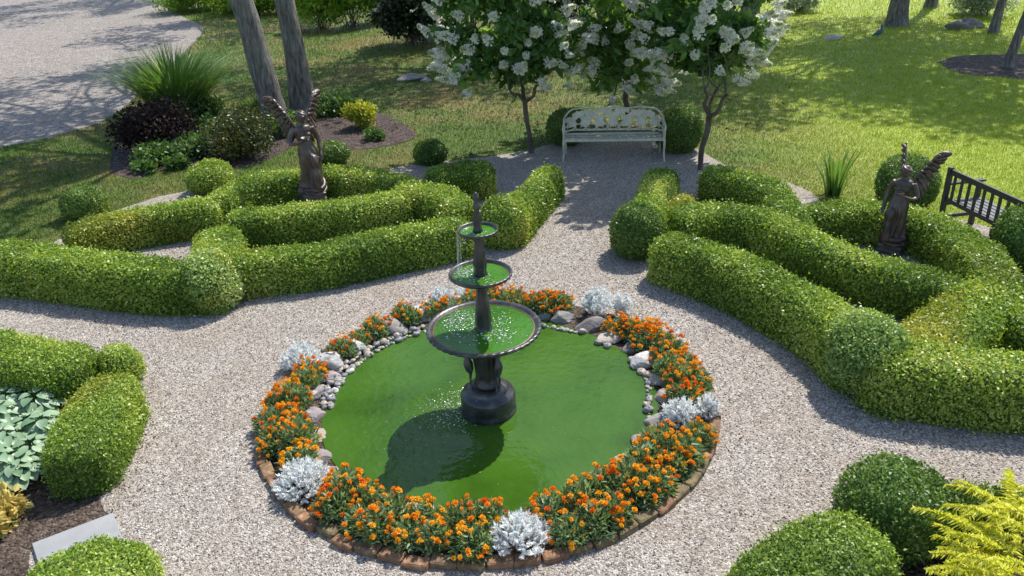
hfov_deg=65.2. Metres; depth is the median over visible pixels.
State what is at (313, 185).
angel statue
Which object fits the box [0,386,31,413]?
hosta
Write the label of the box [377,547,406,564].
edging brick
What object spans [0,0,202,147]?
gravel drive
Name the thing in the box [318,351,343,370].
pond stone
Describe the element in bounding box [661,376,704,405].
marigold plant
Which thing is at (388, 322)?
marigold plant
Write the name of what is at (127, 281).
hedge
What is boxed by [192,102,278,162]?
shrub
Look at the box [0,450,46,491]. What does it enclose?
hosta
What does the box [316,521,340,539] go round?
edging brick
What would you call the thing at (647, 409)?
pebble
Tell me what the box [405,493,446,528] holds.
marigold plant
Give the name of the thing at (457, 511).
marigold plant
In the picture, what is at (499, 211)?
boxwood ball
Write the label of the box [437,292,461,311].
marigold plant
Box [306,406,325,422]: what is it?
pond stone
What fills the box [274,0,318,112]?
oak tree
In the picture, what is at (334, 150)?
boxwood ball
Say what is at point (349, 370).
pebble
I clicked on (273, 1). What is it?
wild shrub
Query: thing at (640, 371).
pebble
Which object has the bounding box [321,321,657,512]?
pond water
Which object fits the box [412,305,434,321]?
pond stone
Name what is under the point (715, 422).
edging brick
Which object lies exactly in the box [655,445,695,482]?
marigold plant
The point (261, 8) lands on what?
wild shrub
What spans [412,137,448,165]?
boxwood ball
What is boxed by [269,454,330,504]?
dusty miller
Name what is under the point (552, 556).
edging brick
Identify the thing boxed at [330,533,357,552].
edging brick
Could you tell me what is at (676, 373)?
marigold plant
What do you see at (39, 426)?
hosta
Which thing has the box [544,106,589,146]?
boxwood ball
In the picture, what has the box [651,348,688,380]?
marigold plant
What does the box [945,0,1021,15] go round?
pale bush
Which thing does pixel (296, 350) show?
dusty miller
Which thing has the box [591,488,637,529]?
marigold plant
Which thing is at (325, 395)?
pebble
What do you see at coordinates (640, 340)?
marigold plant
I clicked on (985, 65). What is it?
mulch island
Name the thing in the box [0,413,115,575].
mulch bed by hostas
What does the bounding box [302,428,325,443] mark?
pond stone
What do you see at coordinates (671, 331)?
marigold plant
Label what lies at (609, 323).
marigold plant
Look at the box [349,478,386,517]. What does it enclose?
marigold plant
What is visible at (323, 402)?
pebble
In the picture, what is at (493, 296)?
marigold plant
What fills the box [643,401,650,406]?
pebble
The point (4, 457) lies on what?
hosta
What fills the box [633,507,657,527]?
edging brick
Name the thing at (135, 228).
hedge
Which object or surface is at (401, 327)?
pond stone
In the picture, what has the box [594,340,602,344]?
pebble
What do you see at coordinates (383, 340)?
pebble
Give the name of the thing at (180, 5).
wild shrub
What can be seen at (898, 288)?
hedge
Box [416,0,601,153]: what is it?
hydrangea tree
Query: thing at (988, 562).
sumac shrub
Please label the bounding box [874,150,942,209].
boxwood ball
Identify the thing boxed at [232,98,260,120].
perennial
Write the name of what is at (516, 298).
marigold plant
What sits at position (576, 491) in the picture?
marigold plant
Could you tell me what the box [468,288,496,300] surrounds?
marigold plant
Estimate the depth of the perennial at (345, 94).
18.69 m
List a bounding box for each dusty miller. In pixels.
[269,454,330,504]
[277,340,321,371]
[427,285,452,301]
[451,287,465,298]
[487,508,552,558]
[580,285,613,314]
[611,291,635,314]
[660,395,699,428]
[694,391,722,419]
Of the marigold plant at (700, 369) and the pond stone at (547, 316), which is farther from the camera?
the pond stone at (547, 316)
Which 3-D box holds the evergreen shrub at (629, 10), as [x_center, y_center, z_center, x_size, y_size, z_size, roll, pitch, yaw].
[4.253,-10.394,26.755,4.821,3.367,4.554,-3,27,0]
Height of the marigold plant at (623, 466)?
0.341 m
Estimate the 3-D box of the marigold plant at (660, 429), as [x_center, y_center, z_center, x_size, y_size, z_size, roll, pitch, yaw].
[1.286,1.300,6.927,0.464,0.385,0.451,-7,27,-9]
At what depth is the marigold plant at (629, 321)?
8.80 m
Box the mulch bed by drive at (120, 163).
[109,101,319,177]
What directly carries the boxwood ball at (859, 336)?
on the gravel at (610, 183)
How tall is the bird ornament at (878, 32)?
0.412 m
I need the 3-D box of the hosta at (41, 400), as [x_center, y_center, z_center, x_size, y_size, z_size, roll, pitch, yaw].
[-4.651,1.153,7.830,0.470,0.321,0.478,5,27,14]
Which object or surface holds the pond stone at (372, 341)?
on the flower bed soil
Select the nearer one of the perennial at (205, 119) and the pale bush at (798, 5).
the perennial at (205, 119)
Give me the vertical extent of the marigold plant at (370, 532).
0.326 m
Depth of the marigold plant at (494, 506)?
6.20 m
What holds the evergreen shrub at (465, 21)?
on the lawn at (503, 118)
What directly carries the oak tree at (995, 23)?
on the lawn at (503, 118)
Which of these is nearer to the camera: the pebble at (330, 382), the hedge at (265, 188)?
the pebble at (330, 382)
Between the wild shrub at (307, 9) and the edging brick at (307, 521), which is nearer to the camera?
the edging brick at (307, 521)
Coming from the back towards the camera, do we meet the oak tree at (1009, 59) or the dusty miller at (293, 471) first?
the oak tree at (1009, 59)
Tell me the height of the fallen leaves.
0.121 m
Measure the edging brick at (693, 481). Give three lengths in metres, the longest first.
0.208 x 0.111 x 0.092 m
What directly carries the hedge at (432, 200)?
on the gravel at (610, 183)
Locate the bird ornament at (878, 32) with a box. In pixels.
[872,24,882,36]
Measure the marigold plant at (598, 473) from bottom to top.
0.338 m
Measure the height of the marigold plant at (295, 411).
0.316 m
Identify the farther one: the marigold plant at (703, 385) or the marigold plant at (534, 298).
the marigold plant at (534, 298)
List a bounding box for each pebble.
[320,400,326,405]
[322,392,328,398]
[324,388,332,394]
[326,380,334,384]
[326,396,336,402]
[327,402,334,406]
[334,381,340,386]
[346,368,353,373]
[364,351,370,357]
[380,338,386,344]
[394,336,402,342]
[409,326,416,332]
[412,331,420,336]
[578,328,586,333]
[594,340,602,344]
[603,343,611,348]
[637,368,645,375]
[642,405,653,413]
[643,371,649,377]
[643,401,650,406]
[645,396,652,401]
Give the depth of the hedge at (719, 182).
11.80 m
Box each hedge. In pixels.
[0,236,239,318]
[0,325,105,411]
[37,366,153,501]
[58,195,225,253]
[207,162,421,225]
[223,187,415,248]
[224,214,473,302]
[393,179,473,223]
[421,157,497,200]
[491,161,566,250]
[630,164,683,254]
[643,228,864,396]
[664,198,979,320]
[695,163,822,262]
[803,194,1023,302]
[848,334,1023,437]
[899,275,1023,354]
[999,300,1023,353]
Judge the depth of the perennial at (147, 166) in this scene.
14.92 m
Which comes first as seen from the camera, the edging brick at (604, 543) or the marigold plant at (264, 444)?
the edging brick at (604, 543)
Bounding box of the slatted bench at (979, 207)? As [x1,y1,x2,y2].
[938,166,1023,267]
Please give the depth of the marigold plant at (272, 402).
7.73 m
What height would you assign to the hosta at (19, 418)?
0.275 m
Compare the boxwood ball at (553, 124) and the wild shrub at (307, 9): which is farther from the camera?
the wild shrub at (307, 9)
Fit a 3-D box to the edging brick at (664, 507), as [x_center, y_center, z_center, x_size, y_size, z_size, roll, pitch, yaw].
[1.222,1.758,6.422,0.205,0.090,0.108,-32,39,-31]
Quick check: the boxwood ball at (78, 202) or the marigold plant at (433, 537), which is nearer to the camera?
the marigold plant at (433, 537)
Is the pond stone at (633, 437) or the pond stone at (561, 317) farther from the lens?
the pond stone at (561, 317)
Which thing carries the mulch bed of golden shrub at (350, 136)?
on the lawn at (503, 118)
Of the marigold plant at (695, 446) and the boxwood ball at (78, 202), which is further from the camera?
the boxwood ball at (78, 202)
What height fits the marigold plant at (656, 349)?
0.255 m
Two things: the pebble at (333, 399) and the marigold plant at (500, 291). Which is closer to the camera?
the pebble at (333, 399)
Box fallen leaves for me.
[300,9,799,132]
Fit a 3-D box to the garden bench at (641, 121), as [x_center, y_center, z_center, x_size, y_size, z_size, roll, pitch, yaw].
[1.845,-2.808,14.557,1.852,0.898,0.628,0,27,6]
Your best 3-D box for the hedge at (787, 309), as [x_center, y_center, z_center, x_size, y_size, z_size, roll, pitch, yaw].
[2.824,0.070,8.936,1.015,0.723,3.521,-16,29,-25]
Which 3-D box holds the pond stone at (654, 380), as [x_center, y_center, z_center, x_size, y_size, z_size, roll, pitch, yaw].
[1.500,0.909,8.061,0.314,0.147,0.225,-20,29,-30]
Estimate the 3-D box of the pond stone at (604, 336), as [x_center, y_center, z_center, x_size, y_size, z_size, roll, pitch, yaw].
[1.125,0.529,8.863,0.473,0.121,0.296,-19,25,-37]
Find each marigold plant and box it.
[250,404,291,434]
[254,415,284,449]
[254,422,292,460]
[260,386,291,413]
[271,376,301,395]
[271,377,314,410]
[272,416,321,457]
[275,437,321,477]
[276,407,314,440]
[277,402,309,418]
[288,363,321,391]
[291,354,328,382]
[307,482,352,525]
[319,462,369,509]
[325,334,346,356]
[329,331,359,361]
[338,499,382,540]
[348,325,372,345]
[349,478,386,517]
[354,502,401,547]
[361,312,384,334]
[362,314,389,340]
[371,486,416,526]
[382,315,396,326]
[384,510,429,554]
[389,298,415,323]
[394,305,422,327]
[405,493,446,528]
[412,516,456,557]
[419,295,447,318]
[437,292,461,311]
[442,493,489,540]
[443,514,496,567]
[456,288,489,302]
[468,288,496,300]
[468,496,510,535]
[475,290,499,299]
[491,282,511,300]
[496,283,530,305]
[514,286,530,306]
[524,290,542,312]
[526,486,571,528]
[531,288,555,306]
[535,290,566,317]
[540,290,574,314]
[545,509,592,553]
[558,474,604,514]
[567,494,618,544]
[579,461,632,506]
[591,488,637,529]
[600,311,628,337]
[603,454,651,502]
[614,464,665,510]
[615,314,643,333]
[618,319,645,341]
[623,437,672,476]
[628,322,660,352]
[629,316,661,335]
[636,419,686,459]
[637,460,682,502]
[642,321,679,351]
[648,326,689,354]
[648,339,677,361]
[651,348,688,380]
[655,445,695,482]
[660,428,707,473]
[661,361,699,391]
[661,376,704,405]
[672,346,698,366]
[675,360,715,388]
[677,371,713,395]
[679,416,720,452]
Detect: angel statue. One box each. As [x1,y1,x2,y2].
[261,89,329,205]
[876,141,952,257]
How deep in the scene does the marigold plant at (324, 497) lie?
6.38 m
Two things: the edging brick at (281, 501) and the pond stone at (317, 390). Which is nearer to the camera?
the edging brick at (281, 501)
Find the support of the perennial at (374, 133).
on the mulch bed of golden shrub at (350, 136)
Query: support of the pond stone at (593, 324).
on the flower bed soil
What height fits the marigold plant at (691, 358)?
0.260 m
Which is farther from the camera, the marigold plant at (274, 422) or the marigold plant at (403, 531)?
the marigold plant at (274, 422)
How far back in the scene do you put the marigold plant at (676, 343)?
8.38 m
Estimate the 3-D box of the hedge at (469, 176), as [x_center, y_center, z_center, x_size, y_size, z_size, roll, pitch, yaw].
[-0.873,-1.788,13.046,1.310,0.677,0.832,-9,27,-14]
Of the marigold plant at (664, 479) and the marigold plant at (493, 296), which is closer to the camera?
the marigold plant at (664, 479)
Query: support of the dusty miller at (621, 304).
on the flower bed soil
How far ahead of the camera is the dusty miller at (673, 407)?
7.30 m
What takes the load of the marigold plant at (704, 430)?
on the flower bed soil
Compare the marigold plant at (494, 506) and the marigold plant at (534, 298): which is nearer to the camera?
the marigold plant at (494, 506)
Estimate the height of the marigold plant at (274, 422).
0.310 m
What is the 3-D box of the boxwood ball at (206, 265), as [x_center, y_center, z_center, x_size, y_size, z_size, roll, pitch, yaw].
[-3.664,-0.101,9.813,0.765,0.835,0.783,-3,27,0]
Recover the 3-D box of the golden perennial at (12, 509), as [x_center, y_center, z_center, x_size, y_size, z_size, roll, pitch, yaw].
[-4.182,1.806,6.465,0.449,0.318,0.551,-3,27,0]
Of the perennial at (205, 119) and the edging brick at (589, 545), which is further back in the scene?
the perennial at (205, 119)
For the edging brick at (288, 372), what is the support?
on the gravel at (610, 183)
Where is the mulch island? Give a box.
[937,54,1023,79]
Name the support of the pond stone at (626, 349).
on the flower bed soil
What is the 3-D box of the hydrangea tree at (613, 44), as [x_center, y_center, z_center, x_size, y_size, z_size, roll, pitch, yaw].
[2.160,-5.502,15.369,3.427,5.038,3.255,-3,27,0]
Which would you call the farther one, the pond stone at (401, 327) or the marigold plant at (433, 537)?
the pond stone at (401, 327)
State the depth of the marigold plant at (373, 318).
9.08 m
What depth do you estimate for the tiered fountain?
7.27 m
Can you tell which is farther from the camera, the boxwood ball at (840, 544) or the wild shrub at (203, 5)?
the wild shrub at (203, 5)
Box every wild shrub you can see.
[151,0,211,13]
[186,0,224,10]
[199,0,232,14]
[225,0,276,15]
[263,0,296,9]
[295,0,347,29]
[309,0,376,28]
[358,0,382,20]
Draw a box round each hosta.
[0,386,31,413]
[0,400,23,427]
[0,421,32,454]
[0,444,24,476]
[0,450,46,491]
[4,410,49,437]
[7,433,49,469]
[13,387,66,421]
[20,410,61,446]
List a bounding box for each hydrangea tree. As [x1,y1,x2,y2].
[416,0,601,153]
[553,0,716,117]
[620,0,794,169]
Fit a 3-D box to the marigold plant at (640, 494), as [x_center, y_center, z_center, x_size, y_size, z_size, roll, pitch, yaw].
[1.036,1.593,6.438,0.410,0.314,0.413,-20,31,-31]
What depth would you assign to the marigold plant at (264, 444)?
7.16 m
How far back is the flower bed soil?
6.95 m
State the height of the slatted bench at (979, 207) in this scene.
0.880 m
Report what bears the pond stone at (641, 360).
on the flower bed soil
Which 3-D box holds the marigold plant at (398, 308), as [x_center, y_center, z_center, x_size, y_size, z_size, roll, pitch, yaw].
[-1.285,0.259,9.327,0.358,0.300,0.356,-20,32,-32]
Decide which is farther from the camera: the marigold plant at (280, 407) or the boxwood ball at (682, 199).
the boxwood ball at (682, 199)
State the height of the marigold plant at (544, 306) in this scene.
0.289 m
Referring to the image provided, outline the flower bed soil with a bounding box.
[266,304,708,560]
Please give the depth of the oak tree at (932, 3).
29.15 m
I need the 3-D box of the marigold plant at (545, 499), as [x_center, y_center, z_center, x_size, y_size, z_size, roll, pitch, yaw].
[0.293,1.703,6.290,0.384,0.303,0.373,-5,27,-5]
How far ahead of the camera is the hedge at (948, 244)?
10.11 m
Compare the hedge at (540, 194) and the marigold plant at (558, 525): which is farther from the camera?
the hedge at (540, 194)
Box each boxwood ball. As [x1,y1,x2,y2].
[26,532,167,575]
[57,183,110,221]
[96,341,147,379]
[181,246,245,313]
[184,157,234,195]
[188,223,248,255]
[317,139,350,165]
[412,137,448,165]
[480,192,530,249]
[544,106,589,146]
[607,201,667,260]
[654,106,704,153]
[665,191,697,213]
[721,505,906,575]
[823,305,914,397]
[829,448,962,568]
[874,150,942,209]
[986,202,1023,273]
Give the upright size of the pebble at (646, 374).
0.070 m
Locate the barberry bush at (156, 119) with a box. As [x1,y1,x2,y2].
[103,89,199,153]
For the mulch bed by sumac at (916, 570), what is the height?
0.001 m
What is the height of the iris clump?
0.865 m
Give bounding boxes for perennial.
[0,481,33,538]
[128,137,179,164]
[128,157,157,174]
[159,152,192,170]
[163,125,223,159]
[185,94,226,123]
[194,111,249,141]
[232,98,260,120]
[267,108,305,137]
[315,93,350,117]
[327,90,356,112]
[362,126,385,140]
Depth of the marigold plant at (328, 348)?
8.70 m
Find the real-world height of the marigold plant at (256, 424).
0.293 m
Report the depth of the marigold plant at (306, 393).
7.77 m
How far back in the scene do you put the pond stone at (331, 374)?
8.27 m
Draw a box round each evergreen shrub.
[366,0,450,46]
[435,1,482,28]
[522,0,594,17]
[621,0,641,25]
[720,0,772,14]
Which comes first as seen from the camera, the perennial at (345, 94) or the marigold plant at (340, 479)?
the marigold plant at (340, 479)
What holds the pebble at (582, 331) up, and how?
on the flower bed soil
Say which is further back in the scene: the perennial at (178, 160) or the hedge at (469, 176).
the perennial at (178, 160)
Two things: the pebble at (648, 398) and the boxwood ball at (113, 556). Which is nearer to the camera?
the boxwood ball at (113, 556)
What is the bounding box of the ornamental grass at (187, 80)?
[64,37,247,125]
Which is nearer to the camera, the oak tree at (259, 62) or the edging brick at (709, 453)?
the edging brick at (709, 453)
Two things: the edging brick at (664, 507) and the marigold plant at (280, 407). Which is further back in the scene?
the marigold plant at (280, 407)
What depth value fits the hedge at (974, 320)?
7.97 m
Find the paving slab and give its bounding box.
[32,513,122,570]
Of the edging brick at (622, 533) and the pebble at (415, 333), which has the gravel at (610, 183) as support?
the edging brick at (622, 533)
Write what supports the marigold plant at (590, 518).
on the flower bed soil
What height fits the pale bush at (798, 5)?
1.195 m
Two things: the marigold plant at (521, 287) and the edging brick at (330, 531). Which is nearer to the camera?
the edging brick at (330, 531)
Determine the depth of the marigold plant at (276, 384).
7.97 m
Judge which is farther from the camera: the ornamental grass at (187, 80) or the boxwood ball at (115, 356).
the ornamental grass at (187, 80)
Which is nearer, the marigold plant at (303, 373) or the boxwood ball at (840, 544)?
the boxwood ball at (840, 544)
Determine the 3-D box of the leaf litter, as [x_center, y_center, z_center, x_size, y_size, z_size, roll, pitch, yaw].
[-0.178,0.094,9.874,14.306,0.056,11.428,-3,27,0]
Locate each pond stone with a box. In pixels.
[301,384,325,400]
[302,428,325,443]
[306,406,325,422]
[315,449,331,461]
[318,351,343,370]
[319,466,340,476]
[320,370,336,383]
[340,336,365,355]
[358,329,375,342]
[371,314,407,335]
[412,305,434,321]
[538,312,552,319]
[550,310,574,323]
[574,316,605,333]
[597,327,622,343]
[621,340,638,353]
[630,434,656,444]
[631,351,655,368]
[644,413,668,426]
[649,372,669,385]
[654,388,674,403]
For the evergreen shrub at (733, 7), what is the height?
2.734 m
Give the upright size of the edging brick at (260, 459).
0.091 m
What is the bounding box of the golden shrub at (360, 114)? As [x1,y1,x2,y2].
[339,99,378,130]
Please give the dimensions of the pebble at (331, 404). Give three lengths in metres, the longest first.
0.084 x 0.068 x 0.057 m
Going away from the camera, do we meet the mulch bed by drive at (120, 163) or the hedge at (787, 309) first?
the hedge at (787, 309)
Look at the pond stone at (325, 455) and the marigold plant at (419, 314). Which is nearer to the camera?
the pond stone at (325, 455)
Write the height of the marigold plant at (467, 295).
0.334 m
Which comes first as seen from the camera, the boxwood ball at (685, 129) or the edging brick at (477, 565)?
the edging brick at (477, 565)
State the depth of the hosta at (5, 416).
7.59 m
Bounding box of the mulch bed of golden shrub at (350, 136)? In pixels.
[316,102,415,149]
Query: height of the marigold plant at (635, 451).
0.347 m
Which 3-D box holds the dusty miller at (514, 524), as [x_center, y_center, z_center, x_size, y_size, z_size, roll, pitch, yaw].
[0.059,1.818,6.028,0.506,0.292,0.502,-3,27,0]
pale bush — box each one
[777,0,821,11]
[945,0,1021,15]
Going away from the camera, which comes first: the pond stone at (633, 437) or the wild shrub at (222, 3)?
the pond stone at (633, 437)
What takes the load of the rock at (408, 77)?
on the lawn at (503, 118)
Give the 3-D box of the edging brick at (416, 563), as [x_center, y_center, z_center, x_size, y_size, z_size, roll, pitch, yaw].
[-0.712,2.064,5.978,0.215,0.088,0.108,1,27,17]
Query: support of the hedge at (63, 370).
on the mulch bed by hostas at (56, 516)
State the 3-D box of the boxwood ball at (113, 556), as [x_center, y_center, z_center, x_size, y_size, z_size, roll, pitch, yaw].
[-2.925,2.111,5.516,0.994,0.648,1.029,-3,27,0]
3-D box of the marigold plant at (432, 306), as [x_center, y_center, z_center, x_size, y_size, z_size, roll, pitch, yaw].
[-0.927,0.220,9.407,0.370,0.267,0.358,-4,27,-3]
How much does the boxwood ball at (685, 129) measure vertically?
0.904 m
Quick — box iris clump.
[812,144,869,197]
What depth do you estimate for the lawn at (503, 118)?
17.91 m
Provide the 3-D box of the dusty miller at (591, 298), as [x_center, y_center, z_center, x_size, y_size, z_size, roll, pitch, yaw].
[0.990,0.116,9.237,0.410,0.341,0.419,-3,27,0]
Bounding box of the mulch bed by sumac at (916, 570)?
[901,487,1023,575]
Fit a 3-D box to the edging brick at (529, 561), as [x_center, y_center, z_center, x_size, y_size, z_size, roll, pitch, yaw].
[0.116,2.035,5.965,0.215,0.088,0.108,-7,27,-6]
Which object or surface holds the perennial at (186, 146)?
on the mulch bed by drive at (120, 163)
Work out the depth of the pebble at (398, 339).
8.93 m
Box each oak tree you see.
[229,0,288,129]
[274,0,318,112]
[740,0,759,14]
[883,0,909,27]
[923,0,938,7]
[987,0,1006,33]
[1000,11,1023,67]
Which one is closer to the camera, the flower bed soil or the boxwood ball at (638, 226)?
the flower bed soil
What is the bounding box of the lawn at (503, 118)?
[0,0,1023,243]
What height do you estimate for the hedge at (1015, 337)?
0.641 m
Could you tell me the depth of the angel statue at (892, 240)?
10.26 m
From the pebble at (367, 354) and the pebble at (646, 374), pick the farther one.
the pebble at (367, 354)
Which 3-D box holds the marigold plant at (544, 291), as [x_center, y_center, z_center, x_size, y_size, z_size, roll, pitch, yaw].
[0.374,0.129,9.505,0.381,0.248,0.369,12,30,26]
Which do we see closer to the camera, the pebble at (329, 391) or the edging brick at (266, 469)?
the edging brick at (266, 469)
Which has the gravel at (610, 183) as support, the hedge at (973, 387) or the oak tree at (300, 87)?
the hedge at (973, 387)
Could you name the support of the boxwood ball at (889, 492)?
on the gravel at (610, 183)
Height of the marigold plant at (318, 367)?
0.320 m
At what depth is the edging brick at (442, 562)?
5.93 m
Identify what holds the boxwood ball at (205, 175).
on the gravel at (610, 183)
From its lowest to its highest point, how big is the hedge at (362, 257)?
0.662 m
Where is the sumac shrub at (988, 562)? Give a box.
[909,468,1023,575]
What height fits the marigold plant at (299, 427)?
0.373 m
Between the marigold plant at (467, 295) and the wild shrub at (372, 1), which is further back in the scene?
the wild shrub at (372, 1)
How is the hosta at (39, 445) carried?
on the mulch bed by hostas at (56, 516)
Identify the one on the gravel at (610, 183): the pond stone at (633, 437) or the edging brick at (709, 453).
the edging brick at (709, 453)
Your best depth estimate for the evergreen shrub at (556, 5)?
26.69 m
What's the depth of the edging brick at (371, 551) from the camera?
6.09 m
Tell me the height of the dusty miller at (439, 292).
0.256 m
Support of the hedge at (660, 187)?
on the gravel at (610, 183)
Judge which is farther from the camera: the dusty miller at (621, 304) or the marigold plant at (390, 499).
the dusty miller at (621, 304)
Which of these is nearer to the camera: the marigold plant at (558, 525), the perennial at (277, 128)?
the marigold plant at (558, 525)
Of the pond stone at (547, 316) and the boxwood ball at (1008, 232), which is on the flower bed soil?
the pond stone at (547, 316)
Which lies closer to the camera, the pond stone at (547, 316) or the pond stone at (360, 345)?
the pond stone at (360, 345)
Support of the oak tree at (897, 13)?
on the lawn at (503, 118)
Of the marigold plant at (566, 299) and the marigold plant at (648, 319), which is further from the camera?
the marigold plant at (566, 299)
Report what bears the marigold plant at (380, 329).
on the flower bed soil
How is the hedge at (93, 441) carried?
on the mulch bed by hostas at (56, 516)
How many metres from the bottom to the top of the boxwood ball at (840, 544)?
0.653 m
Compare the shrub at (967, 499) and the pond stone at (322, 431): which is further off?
the pond stone at (322, 431)
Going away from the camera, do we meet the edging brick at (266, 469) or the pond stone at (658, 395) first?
the edging brick at (266, 469)
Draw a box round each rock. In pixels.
[396,73,427,81]
[420,77,431,82]
[824,34,843,40]
[944,17,985,30]
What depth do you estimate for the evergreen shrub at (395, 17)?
25.45 m
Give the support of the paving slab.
on the mulch bed by hostas at (56, 516)
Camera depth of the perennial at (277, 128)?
16.85 m
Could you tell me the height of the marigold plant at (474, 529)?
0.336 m
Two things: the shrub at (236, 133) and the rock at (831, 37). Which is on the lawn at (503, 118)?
the rock at (831, 37)
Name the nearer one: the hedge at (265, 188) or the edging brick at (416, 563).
the edging brick at (416, 563)
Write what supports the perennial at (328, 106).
on the mulch bed of golden shrub at (350, 136)
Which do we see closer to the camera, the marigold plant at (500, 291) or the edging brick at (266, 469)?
the edging brick at (266, 469)
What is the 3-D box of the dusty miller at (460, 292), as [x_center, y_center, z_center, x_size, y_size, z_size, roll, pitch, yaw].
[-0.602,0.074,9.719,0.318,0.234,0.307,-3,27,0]
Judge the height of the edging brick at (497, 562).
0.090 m
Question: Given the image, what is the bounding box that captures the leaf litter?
[6,152,1005,562]
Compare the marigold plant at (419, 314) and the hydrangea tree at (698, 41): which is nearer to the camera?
the marigold plant at (419, 314)
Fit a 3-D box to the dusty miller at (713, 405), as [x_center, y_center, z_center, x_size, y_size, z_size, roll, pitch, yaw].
[1.816,1.076,7.411,0.287,0.276,0.279,-16,30,-25]
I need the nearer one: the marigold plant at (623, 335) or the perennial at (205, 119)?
the marigold plant at (623, 335)
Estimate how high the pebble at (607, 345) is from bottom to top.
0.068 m
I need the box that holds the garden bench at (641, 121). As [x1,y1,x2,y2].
[562,105,665,162]
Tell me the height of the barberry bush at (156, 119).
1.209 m
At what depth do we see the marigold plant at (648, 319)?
8.68 m
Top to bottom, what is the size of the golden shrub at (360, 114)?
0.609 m
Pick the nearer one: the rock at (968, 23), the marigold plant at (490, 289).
the marigold plant at (490, 289)
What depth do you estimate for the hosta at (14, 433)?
7.21 m
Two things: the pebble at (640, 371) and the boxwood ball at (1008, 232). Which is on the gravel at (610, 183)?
the boxwood ball at (1008, 232)
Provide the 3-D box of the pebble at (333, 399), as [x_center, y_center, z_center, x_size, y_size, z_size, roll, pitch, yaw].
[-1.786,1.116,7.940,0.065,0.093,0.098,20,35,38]
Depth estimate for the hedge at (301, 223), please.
11.53 m
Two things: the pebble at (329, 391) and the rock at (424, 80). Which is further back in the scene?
the rock at (424, 80)
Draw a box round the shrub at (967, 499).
[929,475,1023,566]
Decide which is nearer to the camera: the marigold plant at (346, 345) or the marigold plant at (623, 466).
the marigold plant at (623, 466)
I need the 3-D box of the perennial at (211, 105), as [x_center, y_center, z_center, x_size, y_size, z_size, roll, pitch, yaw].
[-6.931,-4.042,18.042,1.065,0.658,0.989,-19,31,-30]
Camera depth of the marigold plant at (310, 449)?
6.96 m
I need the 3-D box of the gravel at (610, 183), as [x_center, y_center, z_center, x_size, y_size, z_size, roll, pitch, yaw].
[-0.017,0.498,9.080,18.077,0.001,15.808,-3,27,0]
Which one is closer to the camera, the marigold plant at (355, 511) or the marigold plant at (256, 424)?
the marigold plant at (355, 511)
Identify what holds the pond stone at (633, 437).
on the flower bed soil
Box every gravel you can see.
[0,135,1023,575]
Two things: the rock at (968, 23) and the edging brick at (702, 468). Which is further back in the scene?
the rock at (968, 23)
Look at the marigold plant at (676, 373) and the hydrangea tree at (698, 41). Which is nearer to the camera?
the marigold plant at (676, 373)
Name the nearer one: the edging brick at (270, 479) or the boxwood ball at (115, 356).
the edging brick at (270, 479)
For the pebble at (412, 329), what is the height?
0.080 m
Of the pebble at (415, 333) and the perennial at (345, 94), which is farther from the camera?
the perennial at (345, 94)
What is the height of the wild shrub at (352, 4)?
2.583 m
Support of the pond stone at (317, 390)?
on the flower bed soil
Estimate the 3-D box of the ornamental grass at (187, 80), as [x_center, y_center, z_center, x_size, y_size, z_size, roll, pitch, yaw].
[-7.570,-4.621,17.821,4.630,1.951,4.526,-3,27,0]
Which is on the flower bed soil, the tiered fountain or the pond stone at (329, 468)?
the pond stone at (329, 468)
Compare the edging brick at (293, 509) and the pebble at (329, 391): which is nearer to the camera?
the edging brick at (293, 509)
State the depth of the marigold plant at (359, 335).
8.83 m
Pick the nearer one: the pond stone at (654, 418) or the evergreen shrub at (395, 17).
the pond stone at (654, 418)
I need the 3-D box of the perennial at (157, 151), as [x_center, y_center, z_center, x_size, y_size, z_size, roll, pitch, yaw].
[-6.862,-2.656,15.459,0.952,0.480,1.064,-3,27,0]
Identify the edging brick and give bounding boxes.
[254,452,267,468]
[259,461,275,481]
[266,474,279,493]
[273,376,288,387]
[273,486,294,507]
[283,501,306,520]
[284,370,293,376]
[295,512,318,531]
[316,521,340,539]
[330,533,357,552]
[353,539,381,558]
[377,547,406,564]
[401,555,429,571]
[429,553,457,569]
[457,556,485,570]
[487,554,513,570]
[514,553,540,568]
[541,546,569,564]
[566,539,592,556]
[591,530,618,549]
[616,518,637,539]
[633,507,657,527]
[652,495,675,516]
[667,483,689,502]
[681,471,701,489]
[693,457,709,475]
[702,445,715,461]
[708,417,720,431]
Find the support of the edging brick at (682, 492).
on the gravel at (610, 183)
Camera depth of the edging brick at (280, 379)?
8.26 m

